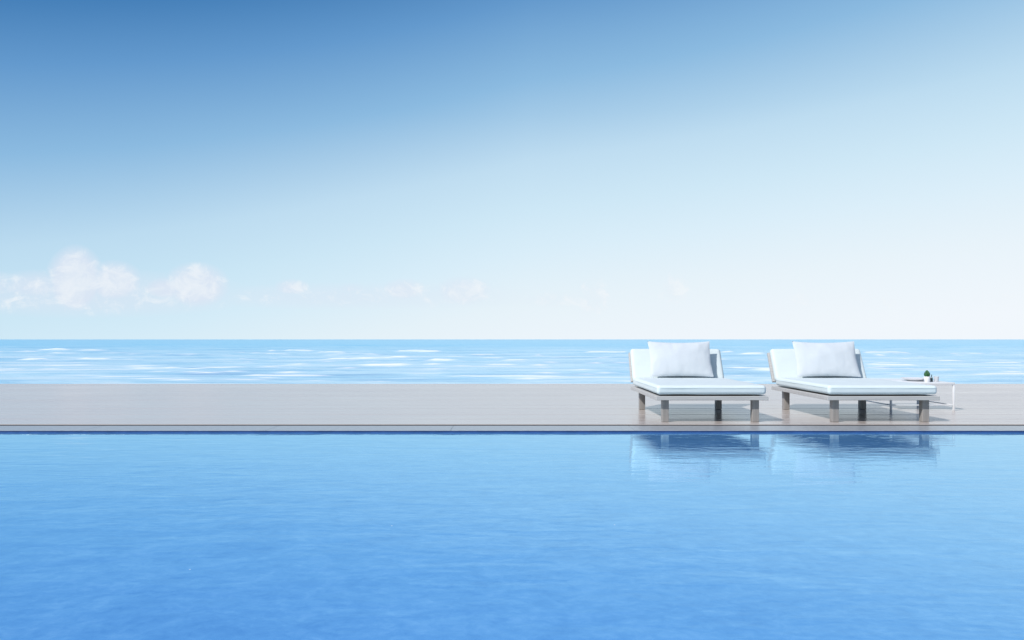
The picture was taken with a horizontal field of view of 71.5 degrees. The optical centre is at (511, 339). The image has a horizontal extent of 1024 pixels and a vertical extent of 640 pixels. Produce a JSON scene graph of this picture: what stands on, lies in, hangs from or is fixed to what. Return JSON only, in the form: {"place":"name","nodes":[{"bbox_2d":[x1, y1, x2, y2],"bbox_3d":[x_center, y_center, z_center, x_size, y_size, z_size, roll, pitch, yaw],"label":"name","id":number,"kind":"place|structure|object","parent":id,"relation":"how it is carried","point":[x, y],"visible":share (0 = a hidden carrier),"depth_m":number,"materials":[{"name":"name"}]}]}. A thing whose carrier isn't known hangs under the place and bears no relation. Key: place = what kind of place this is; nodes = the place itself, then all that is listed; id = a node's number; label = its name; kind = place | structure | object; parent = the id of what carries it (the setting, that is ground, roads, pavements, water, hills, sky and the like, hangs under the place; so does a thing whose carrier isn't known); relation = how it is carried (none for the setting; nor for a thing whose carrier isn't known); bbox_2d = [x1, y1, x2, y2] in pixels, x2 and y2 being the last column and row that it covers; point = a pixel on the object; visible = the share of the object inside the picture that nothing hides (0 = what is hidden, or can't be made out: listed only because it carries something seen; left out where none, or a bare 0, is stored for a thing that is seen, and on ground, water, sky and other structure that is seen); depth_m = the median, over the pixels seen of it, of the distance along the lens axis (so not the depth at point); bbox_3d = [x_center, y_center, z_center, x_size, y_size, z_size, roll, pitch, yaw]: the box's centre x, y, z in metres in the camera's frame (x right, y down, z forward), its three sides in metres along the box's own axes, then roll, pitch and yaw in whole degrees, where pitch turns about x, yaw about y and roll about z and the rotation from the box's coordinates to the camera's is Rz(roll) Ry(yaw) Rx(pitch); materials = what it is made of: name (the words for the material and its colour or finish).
{"place":"outdoors","nodes":[
{"label":"outdoors","id":0,"kind":"place"},
{"bbox_2d":[0,433,1023,639],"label":"pool water","id":1,"kind":"structure","parent":0,"point":[511,536],"depth_m":2.73,"materials":[{"name":"blue liquid"}]},
{"bbox_2d":[0,339,1023,383],"bbox_3d":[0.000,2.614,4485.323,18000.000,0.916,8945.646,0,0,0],"label":"sea","id":2,"kind":"structure","parent":0,"point":[362,361],"depth_m":92.50,"materials":[{"name":"liquid"}]},
{"bbox_2d":[0,427,1023,432],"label":"pool basin","id":3,"kind":"object","parent":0,"point":[511,431],"visible":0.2,"depth_m":5.77,"materials":[{"name":"blue tile"}]},
{"bbox_2d":[0,426,1023,430],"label":"pool coping","id":4,"kind":"object","parent":3,"relation":"on","point":[512,428],"visible":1,"depth_m":5.90,"materials":[{"name":"stone"}]},
{"bbox_2d":[0,0,1023,338],"label":"sky","id":5,"kind":"structure","parent":0,"point":[170,169],"materials":[{"name":"blue"}]},
{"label":"deck base","id":6,"kind":"structure","parent":0,"visible":0},
{"bbox_2d":[0,384,1023,424],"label":"deck","id":7,"kind":"structure","parent":6,"relation":"on","point":[350,404],"depth_m":7.83,"materials":[{"name":"grey concrete"}]},
{"bbox_2d":[628,349,767,421],"bbox_3d":[1.775,0.422,7.054,0.996,0.636,1.507,0,0,0],"label":"sun lounger","id":8,"kind":"object","parent":7,"relation":"on","point":[718,387],"visible":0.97,"depth_m":6.49,"materials":[{"name":"white fabric"}]},
{"bbox_2d":[648,341,713,376],"bbox_3d":[1.782,0.209,7.528,0.665,0.405,0.106,0,-23,0],"label":"pillow","id":9,"kind":"object","parent":8,"relation":"on","point":[680,359],"visible":1,"depth_m":7.48,"materials":[{"name":"fabric"}]},
{"bbox_2d":[767,349,939,421],"bbox_3d":[3.295,0.422,7.054,0.996,0.635,1.507,0,0,0],"label":"sun lounger","id":10,"kind":"object","parent":7,"relation":"on","point":[862,389],"visible":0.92,"depth_m":6.58,"materials":[{"name":"white fabric"}]},
{"bbox_2d":[792,341,860,376],"bbox_3d":[3.326,0.209,7.528,0.666,0.405,0.106,0,-22,0],"label":"pillow","id":11,"kind":"object","parent":10,"relation":"on","point":[827,359],"visible":1,"depth_m":7.48,"materials":[{"name":"fabric"}]},
{"bbox_2d":[866,379,954,410],"bbox_3d":[4.255,0.594,7.700,0.670,0.292,0.670,0,0,0],"label":"side table","id":12,"kind":"object","parent":7,"relation":"on","point":[939,383],"visible":0.49,"depth_m":7.37,"materials":[{"name":"white paint"}]},
{"bbox_2d":[900,377,923,380],"bbox_3d":[4.325,0.431,7.630,0.276,0.034,0.276,0,0,0],"label":"plate","id":13,"kind":"object","parent":12,"relation":"on","point":[914,378],"visible":0.84,"depth_m":7.57,"materials":[{"name":"white ceramic"}]},
{"bbox_2d":[924,370,929,381],"bbox_3d":[4.345,0.386,7.445,0.064,0.124,0.064,0,0,0],"label":"potted cactus","id":14,"kind":"object","parent":12,"relation":"on","point":[926,375],"visible":1,"depth_m":7.43,"materials":[{"name":"white ceramic"}]},
{"bbox_2d":[934,376,938,381],"bbox_3d":[4.487,0.421,7.520,0.050,0.054,0.050,0,0,0],"label":"cup","id":15,"kind":"object","parent":12,"relation":"on","point":[936,378],"visible":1,"depth_m":7.50,"materials":[{"name":"grey ceramic"}]},
{"bbox_2d":[0,425,1023,425],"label":"drain channel","id":16,"kind":"object","parent":6,"relation":"on","point":[511,425],"visible":0.34,"depth_m":6.13,"materials":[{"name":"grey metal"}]}
]}

